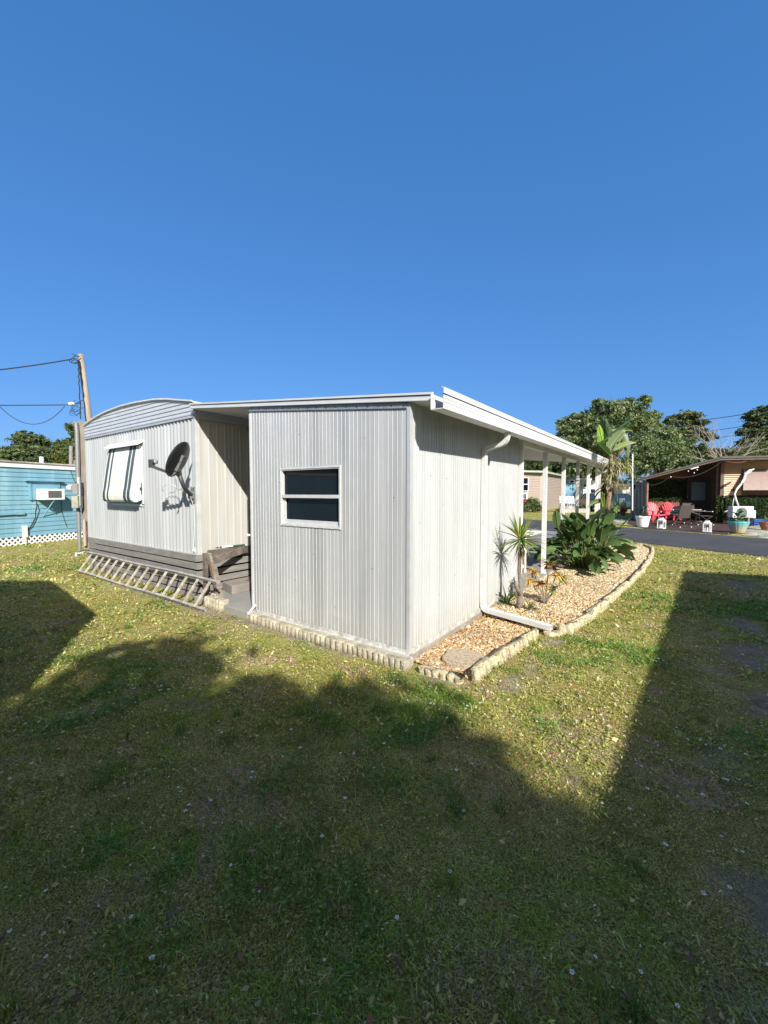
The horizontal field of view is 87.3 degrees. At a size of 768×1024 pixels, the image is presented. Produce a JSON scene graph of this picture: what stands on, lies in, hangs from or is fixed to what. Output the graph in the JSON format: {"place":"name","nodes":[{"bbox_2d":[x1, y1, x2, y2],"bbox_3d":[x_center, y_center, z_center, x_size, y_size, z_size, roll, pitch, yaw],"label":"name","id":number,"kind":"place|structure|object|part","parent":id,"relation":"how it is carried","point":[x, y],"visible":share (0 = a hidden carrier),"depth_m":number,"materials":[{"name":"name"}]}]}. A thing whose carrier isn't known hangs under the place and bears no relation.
{"place":"outdoors","nodes":[
{"label":"outdoors","id":0,"kind":"place"},
{"bbox_2d":[0,507,767,1023],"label":"lawn","id":1,"kind":"structure","parent":0,"point":[724,877],"depth_m":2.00,"materials":[{"name":"green plant"}]},
{"bbox_2d":[0,430,52,462],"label":"domed tree","id":2,"kind":"object","parent":1,"relation":"on","point":[29,447],"visible":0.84,"depth_m":44.49,"materials":[{"name":"green plant"}]},
{"bbox_2d":[0,457,82,546],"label":"blue trailer","id":3,"kind":"object","parent":1,"relation":"on","point":[35,503],"visible":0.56,"depth_m":12.97,"materials":[{"name":"paint"}]},
{"bbox_2d":[45,438,68,463],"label":"yellow green tree","id":4,"kind":"object","parent":1,"relation":"on","point":[57,455],"visible":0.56,"depth_m":41.28,"materials":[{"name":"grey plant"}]},
{"bbox_2d":[61,422,74,464],"bbox_3d":[-27.541,-3.976,36.115,2.031,8.163,2.060,2,3,36],"label":"tree","id":5,"kind":"object","parent":1,"relation":"on","point":[69,441],"visible":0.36,"depth_m":35.60,"materials":[{"name":"green plant"}]},
{"bbox_2d":[69,446,72,463],"bbox_3d":[-14.780,-0.929,19.000,0.148,4.354,0.356,0,3,0],"label":"timber post","id":6,"kind":"object","parent":1,"relation":"on","point":[70,454],"visible":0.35,"depth_m":18.95,"materials":[{"name":"wood"}]},
{"bbox_2d":[66,421,90,549],"bbox_3d":[-8.180,-0.737,11.040,0.932,3.579,0.568,1,3,21],"label":"meter post","id":7,"kind":"object","parent":1,"relation":"on","point":[78,501],"visible":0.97,"depth_m":11.10,"materials":[{"name":"brown wood"}]},
{"bbox_2d":[68,354,91,421],"bbox_3d":[-10.946,-2.222,14.997,1.427,7.308,0.463,0,3,6],"label":"utility pole","id":8,"kind":"object","parent":1,"relation":"on","point":[81,369],"visible":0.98,"depth_m":14.90,"materials":[{"name":"brown wood"}]},
{"bbox_2d":[0,406,64,424],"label":"overhead wire","id":9,"kind":"object","parent":8,"relation":"attached to","point":[38,423],"visible":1,"depth_m":14.40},
{"bbox_2d":[0,404,67,405],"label":"overhead wire","id":10,"kind":"object","parent":8,"relation":"attached to","point":[32,405],"visible":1,"depth_m":14.19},
{"bbox_2d":[0,359,71,369],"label":"overhead wire","id":11,"kind":"object","parent":8,"relation":"attached to","point":[35,364],"visible":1,"depth_m":14.13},
{"bbox_2d":[77,551,218,612],"bbox_3d":[-4.316,1.093,6.950,4.791,0.414,0.271,2,3,36],"label":"ladder","id":12,"kind":"object","parent":1,"relation":"on","point":[176,573],"visible":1,"depth_m":6.59,"materials":[{"name":"grey metal"}]},
{"bbox_2d":[82,398,250,598],"bbox_3d":[-1.133,-0.557,12.129,4.370,3.259,12.208,2,3,36],"label":"mobile home","id":13,"kind":"object","parent":1,"relation":"on","point":[136,513],"visible":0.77,"depth_m":6.73,"materials":[{"name":"metal"}]},
{"bbox_2d":[112,442,143,505],"bbox_3d":[-4.754,-0.697,7.429,1.300,1.160,0.018,2,3,36],"label":"window","id":14,"kind":"structure","parent":13,"relation":"in","point":[138,503],"depth_m":7.08,"materials":[{"name":"white paint"}]},
{"bbox_2d":[148,442,195,552],"bbox_3d":[-3.136,-0.185,5.934,1.054,1.628,0.575,2,3,36],"label":"satellite dish","id":15,"kind":"object","parent":13,"relation":"attached to","point":[178,457],"visible":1,"depth_m":5.68,"materials":[{"name":"metal"}]},
{"bbox_2d":[192,544,245,550],"bbox_3d":[-2.613,0.564,6.429,0.033,0.034,0.874,3,4,43],"label":"sleeved pole","id":16,"kind":"object","parent":13,"relation":"on","point":[227,546],"visible":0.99,"depth_m":6.56,"materials":[{"name":"white plastic"}]},
{"bbox_2d":[204,595,228,610],"bbox_3d":[-2.387,1.287,5.707,0.448,0.162,0.139,2,3,37],"label":"edging block","id":17,"kind":"object","parent":1,"relation":"on","point":[213,602],"depth_m":5.63,"materials":[{"name":"beige concrete"}]},
{"bbox_2d":[203,545,250,603],"bbox_3d":[-2.360,0.948,6.391,0.379,0.759,1.185,2,3,36],"label":"timber trestle","id":18,"kind":"object","parent":1,"relation":"on","point":[211,558],"visible":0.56,"depth_m":5.99,"materials":[{"name":"brown wood"}]},
{"bbox_2d":[249,612,274,627],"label":"edging block","id":19,"kind":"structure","parent":1,"relation":"on","point":[258,618],"depth_m":4.98,"materials":[{"name":"beige concrete"}]},
{"bbox_2d":[269,619,295,635],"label":"edging block","id":20,"kind":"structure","parent":1,"relation":"on","point":[281,626],"depth_m":4.72,"materials":[{"name":"beige concrete"}]},
{"bbox_2d":[291,625,318,642],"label":"edging block","id":21,"kind":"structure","parent":1,"relation":"on","point":[303,633],"depth_m":4.51,"materials":[{"name":"beige concrete"}]},
{"bbox_2d":[315,631,346,651],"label":"edging block","id":22,"kind":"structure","parent":1,"relation":"on","point":[328,640],"depth_m":4.24,"materials":[{"name":"beige concrete"}]},
{"bbox_2d":[295,624,412,665],"bbox_3d":[-0.720,1.375,4.476,2.410,0.085,0.065,2,3,36],"label":"concrete footing","id":23,"kind":"object","parent":1,"relation":"on","point":[388,651],"visible":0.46,"depth_m":3.87,"materials":[{"name":"grey concrete"}]},
{"bbox_2d":[343,639,377,659],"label":"edging block","id":24,"kind":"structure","parent":1,"relation":"on","point":[362,650],"depth_m":4.03,"materials":[{"name":"beige concrete"}]},
{"bbox_2d":[247,402,517,662],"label":"metal shed","id":25,"kind":"structure","parent":1,"relation":"on","point":[365,523],"depth_m":4.43,"materials":[{"name":"metal"}]},
{"bbox_2d":[279,465,340,529],"bbox_3d":[-0.843,-0.168,4.595,0.974,0.687,0.066,2,3,36],"label":"window","id":26,"kind":"structure","parent":25,"relation":"in","point":[309,496],"depth_m":4.60,"materials":[{"name":"silver metal"}]},
{"bbox_2d":[0,558,767,1023],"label":"weeds","id":27,"kind":"object","parent":1,"relation":"on","point":[340,860],"visible":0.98,"depth_m":2.36,"materials":[{"name":"green plant"}]},
{"bbox_2d":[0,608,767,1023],"bbox_3d":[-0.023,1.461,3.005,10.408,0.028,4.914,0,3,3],"label":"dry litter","id":28,"kind":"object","parent":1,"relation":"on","point":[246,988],"visible":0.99,"depth_m":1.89,"materials":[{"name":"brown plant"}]},
{"bbox_2d":[372,649,411,671],"bbox_3d":[0.068,1.410,3.812,0.397,0.115,0.110,1,2,37],"label":"edging block","id":29,"kind":"object","parent":1,"relation":"on","point":[393,660],"depth_m":3.76,"materials":[{"name":"beige concrete"}]},
{"bbox_2d":[418,664,436,675],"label":"edging stone","id":30,"kind":"object","parent":1,"relation":"on","point":[425,669],"visible":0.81,"depth_m":3.62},
{"bbox_2d":[432,668,448,679],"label":"edging stone","id":31,"kind":"object","parent":1,"relation":"on","point":[440,673],"visible":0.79,"depth_m":3.54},
{"bbox_2d":[447,670,465,683],"bbox_3d":[0.620,1.457,3.497,0.148,0.095,0.121,1,0,29],"label":"edging stone","id":32,"kind":"object","parent":1,"relation":"on","point":[456,677],"visible":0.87,"depth_m":3.47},
{"bbox_2d":[469,655,492,682],"bbox_3d":[0.881,1.416,3.598,0.088,0.147,0.362,-2,2,37],"label":"edging stone","id":33,"kind":"object","parent":1,"relation":"on","point":[481,667],"visible":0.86,"depth_m":3.53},
{"bbox_2d":[488,644,509,668],"bbox_3d":[1.111,1.404,3.870,0.084,0.144,0.364,-5,0,39],"label":"edging stone","id":34,"kind":"object","parent":1,"relation":"on","point":[500,654],"visible":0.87,"depth_m":3.84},
{"bbox_2d":[507,636,525,656],"bbox_3d":[1.357,1.395,4.130,0.082,0.135,0.360,10,8,40],"label":"edging stone","id":35,"kind":"object","parent":1,"relation":"on","point":[516,645],"visible":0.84,"depth_m":4.09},
{"bbox_2d":[520,628,538,646],"bbox_3d":[1.594,1.377,4.401,0.081,0.147,0.357,-6,-3,43],"label":"edging stone","id":36,"kind":"object","parent":1,"relation":"on","point":[530,634],"visible":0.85,"depth_m":4.38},
{"bbox_2d":[523,497,541,511],"bbox_3d":[12.217,-0.621,33.744,2.362,1.410,2.022,-1,3,-16],"label":"flowering shrub","id":37,"kind":"object","parent":1,"relation":"on","point":[531,505],"visible":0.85,"depth_m":33.45,"materials":[{"name":"green plant"}]},
{"bbox_2d":[524,460,558,472],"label":"understory tree","id":38,"kind":"object","parent":1,"relation":"on","point":[532,465],"visible":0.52,"depth_m":60.69,"materials":[{"name":"green plant"}]},
{"bbox_2d":[543,630,562,637],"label":"edging stone","id":39,"kind":"object","parent":1,"relation":"on","point":[551,634],"visible":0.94,"depth_m":4.55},
{"bbox_2d":[557,623,573,635],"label":"edging stone","id":40,"kind":"object","parent":1,"relation":"on","point":[566,629],"visible":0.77,"depth_m":4.59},
{"bbox_2d":[559,506,590,512],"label":"porch slab","id":41,"kind":"structure","parent":1,"relation":"on","point":[581,510],"depth_m":33.00,"materials":[{"name":"concrete"}]},
{"bbox_2d":[559,496,568,508],"bbox_3d":[15.243,-0.816,34.033,0.658,1.079,0.718,1,3,12],"label":"sling chair","id":42,"kind":"object","parent":41,"relation":"on","point":[566,499],"visible":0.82,"depth_m":34.22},
{"bbox_2d":[568,496,574,508],"bbox_3d":[15.949,-0.816,34.032,0.658,1.079,0.718,0,3,-10],"label":"sling chair","id":43,"kind":"object","parent":41,"relation":"on","point":[571,499],"visible":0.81,"depth_m":34.25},
{"bbox_2d":[565,477,591,505],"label":"light blue house","id":44,"kind":"structure","parent":1,"relation":"on","point":[570,488],"depth_m":49.01,"materials":[{"name":"paint"}]},
{"bbox_2d":[566,611,594,631],"bbox_3d":[2.405,1.349,4.913,0.781,0.134,0.079,-4,10,-43],"label":"edging stone","id":45,"kind":"object","parent":1,"relation":"on","point":[582,620],"visible":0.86,"depth_m":4.89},
{"bbox_2d":[554,462,607,481],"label":"understory tree","id":46,"kind":"object","parent":1,"relation":"on","point":[570,469],"visible":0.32,"depth_m":58.77,"materials":[{"name":"green plant"}]},
{"bbox_2d":[579,503,590,507],"bbox_3d":[17.305,-0.428,35.071,1.378,0.767,1.394,2,3,36],"label":"shrub","id":47,"kind":"object","parent":1,"relation":"on","point":[581,505],"visible":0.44,"depth_m":34.67,"materials":[{"name":"green plant"}]},
{"bbox_2d":[579,493,601,510],"bbox_3d":[19.971,-0.983,38.040,1.820,1.580,4.440,0,3,10],"label":"parked car","id":48,"kind":"object","parent":1,"relation":"on","point":[582,499],"visible":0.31,"depth_m":37.73,"materials":[{"name":"black paint"}]},
{"bbox_3d":[20.053,-1.510,38.483,1.584,0.510,2.518,0,3,10],"label":"window","id":49,"kind":"part","parent":48,"relation":"part of","materials":[{"name":"black glass"}]},
{"bbox_2d":[590,481,594,492],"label":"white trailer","id":50,"kind":"object","parent":1,"relation":"on","point":[592,486],"visible":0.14,"depth_m":52.94,"materials":[{"name":"paint"}]},
{"bbox_2d":[554,394,669,483],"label":"spreading oak","id":51,"kind":"object","parent":1,"relation":"on","point":[614,413],"visible":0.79,"depth_m":44.67,"materials":[{"name":"green plant"}]},
{"bbox_2d":[603,589,620,604],"bbox_3d":[3.448,1.295,6.081,0.075,0.130,0.777,-1,0,43],"label":"edging stone","id":52,"kind":"object","parent":1,"relation":"on","point":[615,594],"visible":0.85,"depth_m":6.07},
{"bbox_2d":[601,493,629,512],"bbox_3d":[19.279,-0.743,33.040,1.820,1.580,4.440,1,3,18],"label":"parked car","id":53,"kind":"object","parent":1,"relation":"on","point":[621,495],"visible":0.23,"depth_m":32.43,"materials":[{"name":"blue metal"}]},
{"bbox_3d":[19.426,-1.269,33.467,1.584,0.510,2.518,1,3,18],"label":"window","id":54,"kind":"part","parent":53,"relation":"part of","materials":[{"name":"blue glass"}]},
{"bbox_2d":[613,484,629,493],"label":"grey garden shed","id":55,"kind":"structure","parent":1,"relation":"on","point":[626,486],"depth_m":40.01,"materials":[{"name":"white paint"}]},
{"bbox_2d":[618,498,626,515],"bbox_3d":[17.252,-0.367,29.114,0.643,1.196,1.950,1,3,25],"label":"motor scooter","id":56,"kind":"object","parent":1,"relation":"on","point":[623,510],"visible":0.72,"depth_m":28.53,"materials":[{"name":"black plastic"}]},
{"bbox_2d":[616,581,629,592],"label":"edging stone","id":57,"kind":"object","parent":1,"relation":"on","point":[624,585],"visible":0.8,"depth_m":6.69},
{"bbox_2d":[592,471,655,492],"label":"distant wood","id":58,"kind":"object","parent":1,"relation":"on","point":[629,482],"visible":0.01,"depth_m":81.14,"materials":[{"name":"green plant"}]},
{"bbox_2d":[626,573,636,586],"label":"edging stone","id":59,"kind":"object","parent":1,"relation":"on","point":[632,579],"visible":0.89,"depth_m":7.22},
{"bbox_2d":[634,568,643,579],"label":"edging stone","id":60,"kind":"object","parent":1,"relation":"on","point":[639,572],"visible":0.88,"depth_m":7.86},
{"bbox_2d":[641,563,646,573],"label":"edging stone","id":61,"kind":"object","parent":1,"relation":"on","point":[643,566],"visible":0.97,"depth_m":8.43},
{"bbox_2d":[644,558,650,567],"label":"edging stone","id":62,"kind":"object","parent":1,"relation":"on","point":[648,561],"visible":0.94,"depth_m":9.03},
{"bbox_2d":[621,423,711,480],"bbox_3d":[27.195,-4.274,38.479,10.041,8.679,6.074,-1,3,-25],"label":"broadleaf tree","id":63,"kind":"object","parent":1,"relation":"on","point":[658,450],"visible":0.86,"depth_m":36.98,"materials":[{"name":"green plant"}]},
{"bbox_2d":[662,410,718,443],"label":"umbrella pine","id":64,"kind":"object","parent":1,"relation":"on","point":[680,418],"visible":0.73,"depth_m":49.10,"materials":[{"name":"green plant"}]},
{"bbox_2d":[630,455,767,521],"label":"brown house","id":65,"kind":"structure","parent":1,"relation":"on","point":[708,481],"depth_m":22.31,"materials":[{"name":"brown wood"}]},
{"bbox_2d":[632,454,632,509],"bbox_3d":[13.273,-1.594,21.500,0.058,3.024,0.204,0,3,5],"label":"white pole","id":66,"kind":"object","parent":65,"relation":"attached to","point":[632,483],"visible":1,"depth_m":21.48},
{"bbox_2d":[647,479,686,500],"bbox_3d":[16.700,-1.298,23.742,2.431,1.351,0.260,0,3,0],"label":"ivy panel","id":67,"kind":"object","parent":65,"relation":"attached to","point":[671,490],"visible":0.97,"depth_m":23.75,"materials":[{"name":"green plant"}]},
{"bbox_2d":[685,478,711,519],"bbox_3d":[18.595,-0.665,23.929,1.654,2.651,0.235,0,3,-6],"label":"door","id":68,"kind":"structure","parent":65,"relation":"in","point":[698,490],"depth_m":23.88,"materials":[{"name":"metal"}]},
{"bbox_2d":[724,495,767,519],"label":"ivy panel","id":69,"kind":"object","parent":65,"relation":"attached to","point":[759,503],"visible":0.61,"depth_m":21.70,"materials":[{"name":"green plant"}]},
{"bbox_2d":[741,469,767,494],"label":"window","id":70,"kind":"structure","parent":65,"relation":"in","point":[756,482],"depth_m":21.56,"materials":[{"name":"fabric"}]},
{"bbox_2d":[681,420,767,461],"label":"bare tree","id":71,"kind":"object","parent":1,"relation":"on","point":[754,449],"visible":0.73,"depth_m":36.76,"materials":[{"name":"brown plant"}]},
{"bbox_2d":[730,405,767,446],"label":"pine","id":72,"kind":"object","parent":1,"relation":"on","point":[756,418],"visible":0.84,"depth_m":43.62,"materials":[{"name":"green plant"}]},
{"bbox_2d":[0,0,767,483],"label":"sky","id":73,"kind":"structure","parent":0,"point":[533,212],"materials":[{"name":"blue"}]},
{"bbox_2d":[194,528,585,617],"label":"driveway","id":74,"kind":"structure","parent":0,"point":[239,604],"depth_m":6.96,"materials":[{"name":"grey paint"}]},
{"bbox_2d":[223,576,251,594],"bbox_3d":[-2.137,1.163,6.686,0.400,0.134,1.138,2,3,36],"label":"concrete step","id":75,"kind":"object","parent":74,"relation":"on","point":[236,586],"visible":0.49,"depth_m":6.30,"materials":[{"name":"beige concrete"}]},
{"bbox_2d":[189,386,608,630],"bbox_3d":[2.524,-0.359,9.402,4.718,2.963,11.973,2,3,36],"label":"carport","id":76,"kind":"object","parent":74,"relation":"on","point":[537,444],"visible":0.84,"depth_m":5.20,"materials":[{"name":"paint"}]},
{"bbox_2d":[516,530,540,571],"bbox_3d":[2.331,0.768,7.760,1.182,0.822,0.706,2,3,36],"label":"patio cart","id":77,"kind":"object","parent":74,"relation":"on","point":[532,532],"visible":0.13,"depth_m":7.79,"materials":[{"name":"beige plastic"}]},
{"bbox_2d":[413,543,650,678],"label":"gravel","id":78,"kind":"structure","parent":0,"point":[582,592],"depth_m":5.50,"materials":[{"name":"beige gravel"}]},
{"bbox_2d":[442,648,484,670],"bbox_3d":[0.792,1.426,3.847,0.487,0.082,0.402,2,3,36],"label":"flagstone","id":79,"kind":"object","parent":78,"relation":"on","point":[466,659],"visible":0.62,"depth_m":3.83,"materials":[{"name":"beige stone"}]},
{"bbox_2d":[495,584,516,607],"bbox_3d":[1.727,1.195,5.695,0.533,0.361,0.554,-1,3,-15],"label":"yucca shoot","id":80,"kind":"object","parent":78,"relation":"on","point":[506,599],"visible":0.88,"depth_m":5.71,"materials":[{"name":"green plant"}]},
{"bbox_2d":[494,513,547,608],"bbox_3d":[1.871,0.670,5.482,0.706,1.415,0.695,2,3,36],"label":"yucca tree","id":81,"kind":"object","parent":78,"relation":"on","point":[520,533],"visible":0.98,"depth_m":5.48,"materials":[{"name":"green plant"}]},
{"bbox_2d":[523,598,541,612],"bbox_3d":[1.996,1.276,5.450,0.340,0.223,0.326,0,3,1],"label":"yucca shoot","id":82,"kind":"object","parent":78,"relation":"on","point":[530,606],"visible":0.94,"depth_m":5.41,"materials":[{"name":"green plant"}]},
{"bbox_2d":[525,558,571,603],"bbox_3d":[2.319,1.004,5.743,0.678,0.671,0.348,2,3,30],"label":"croton shrub","id":83,"kind":"object","parent":78,"relation":"on","point":[553,588],"visible":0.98,"depth_m":5.73,"materials":[{"name":"yellow plant"}]},
{"bbox_2d":[528,506,637,573],"bbox_3d":[4.312,0.545,8.570,2.322,1.367,2.076,-2,3,-34],"label":"bird of paradise","id":84,"kind":"object","parent":78,"relation":"on","point":[580,528],"visible":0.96,"depth_m":8.19,"materials":[{"name":"green plant"}]},
{"bbox_2d":[586,599,608,615],"bbox_3d":[2.929,1.324,5.498,0.080,0.128,0.778,-5,0,45],"label":"edging stone","id":85,"kind":"object","parent":78,"relation":"on","point":[601,606],"visible":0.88,"depth_m":5.49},
{"bbox_2d":[587,416,635,558],"bbox_3d":[5.210,-0.527,9.473,1.543,3.410,0.828,-1,3,-15],"label":"banana plant","id":86,"kind":"object","parent":78,"relation":"on","point":[609,439],"visible":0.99,"depth_m":9.44,"materials":[{"name":"green plant"}]},
{"bbox_2d":[517,470,560,508],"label":"tan house","id":87,"kind":"structure","parent":0,"point":[532,487],"depth_m":37.36,"materials":[{"name":"plastic"}]},
{"bbox_2d":[523,477,528,490],"bbox_3d":[12.734,-2.510,36.338,0.641,1.258,0.164,0,3,0],"label":"window","id":88,"kind":"structure","parent":87,"relation":"in","point":[526,479],"depth_m":36.27,"materials":[{"name":"white glass"}]},
{"bbox_2d":[523,519,767,556],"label":"road","id":89,"kind":"structure","parent":0,"point":[736,544],"depth_m":13.97,"materials":[{"name":"grey asphalt"}]},
{"bbox_2d":[628,518,751,533],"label":"patio","id":90,"kind":"structure","parent":0,"point":[720,528],"depth_m":19.27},
{"bbox_2d":[635,506,650,526],"bbox_3d":[12.299,0.198,19.142,0.649,1.007,0.631,2,3,36],"label":"white planter","id":91,"kind":"object","parent":90,"relation":"on","point":[642,520],"visible":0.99,"depth_m":18.98,"materials":[{"name":"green ceramic"}]},
{"bbox_2d":[648,502,667,521],"bbox_3d":[15.419,-0.015,22.873,0.863,1.058,0.953,0,3,4],"label":"adirondack chair","id":92,"kind":"object","parent":90,"relation":"on","point":[655,510],"visible":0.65,"depth_m":23.08,"materials":[{"name":"red plastic"}]},
{"bbox_2d":[657,518,665,528],"bbox_3d":[12.514,0.502,18.152,0.257,0.487,0.257,-2,3,-30],"label":"lantern","id":93,"kind":"object","parent":90,"relation":"on","point":[660,520],"visible":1,"depth_m":18.10,"materials":[{"name":"wax"}]},
{"bbox_2d":[660,506,684,524],"bbox_3d":[14.435,0.159,20.076,0.975,0.924,0.686,-1,-9,-18],"label":"folding chair","id":94,"kind":"object","parent":90,"relation":"on","point":[675,509],"visible":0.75,"depth_m":20.22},
{"bbox_2d":[662,502,685,520],"bbox_3d":[16.769,-0.035,23.287,0.863,1.058,0.953,0,3,-6],"label":"adirondack chair","id":95,"kind":"object","parent":90,"relation":"on","point":[670,505],"visible":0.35,"depth_m":23.58,"materials":[{"name":"red plastic"}]},
{"bbox_2d":[668,505,692,527],"bbox_3d":[13.960,0.194,18.992,0.686,1.038,0.741,0,3,-8],"label":"folding chair","id":96,"kind":"object","parent":90,"relation":"on","point":[685,511],"visible":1,"depth_m":18.71,"materials":[{"name":"grey fabric"}]},
{"bbox_2d":[682,503,701,521],"bbox_3d":[17.446,0.017,22.830,0.673,1.024,0.717,0,3,5],"label":"folding chair","id":97,"kind":"object","parent":90,"relation":"on","point":[691,511],"visible":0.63,"depth_m":23.09,"materials":[{"name":"black metal"}]},
{"bbox_2d":[691,510,712,524],"bbox_3d":[15.820,0.288,20.303,1.143,0.725,0.685,0,3,10],"label":"table","id":98,"kind":"object","parent":90,"relation":"on","point":[695,515],"visible":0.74,"depth_m":20.05,"materials":[{"name":"grey metal"}]},
{"bbox_2d":[702,520,711,531],"bbox_3d":[13.347,0.587,16.620,0.245,0.464,0.245,-2,3,-36],"label":"lantern","id":99,"kind":"object","parent":90,"relation":"on","point":[706,522],"visible":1,"depth_m":16.58,"materials":[{"name":"wax"}]},
{"bbox_2d":[715,495,723,522],"bbox_3d":[17.624,-0.164,21.139,0.513,1.480,0.277,0,3,-2],"label":"ivy panel","id":100,"kind":"object","parent":90,"relation":"on","point":[719,516],"visible":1,"depth_m":21.12,"materials":[{"name":"green plant"}]},
{"bbox_2d":[727,509,749,532],"bbox_3d":[14.281,0.355,16.227,0.721,0.972,0.721,2,3,36],"label":"teal planter","id":101,"kind":"object","parent":90,"relation":"on","point":[739,526],"visible":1,"depth_m":16.10,"materials":[{"name":"ceramic"}]},
{"bbox_2d":[728,468,755,524],"bbox_3d":[18.468,-0.780,20.579,1.616,2.930,0.532,-1,3,-12],"label":"outdoor unit","id":102,"kind":"object","parent":90,"relation":"on","point":[749,511],"visible":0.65,"depth_m":20.43,"materials":[{"name":"white metal"}]},
{"bbox_2d":[613,519,767,538],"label":"path","id":103,"kind":"structure","parent":0,"point":[753,531],"depth_m":16.83,"materials":[{"name":"beige concrete"}]},
{"bbox_2d":[750,519,766,525],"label":"blue crate","id":104,"kind":"object","parent":103,"relation":"on","point":[754,522],"visible":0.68,"depth_m":19.65,"materials":[{"name":"plastic"}]},
{"bbox_2d":[759,517,767,529],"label":"terracotta pot","id":105,"kind":"object","parent":103,"relation":"on","point":[764,525],"visible":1,"depth_m":17.51,"materials":[{"name":"orange ceramic"}]},
{"bbox_2d":[670,410,766,422],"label":"overhead wire","id":106,"kind":"object","parent":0,"point":[720,417],"visible":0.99,"depth_m":40.12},
{"bbox_2d":[686,422,764,433],"bbox_3d":[33.643,-8.341,38.505,0.043,0.577,17.043,0,3,-1],"label":"overhead wire","id":107,"kind":"object","parent":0,"point":[727,428],"visible":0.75,"depth_m":39.27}
]}

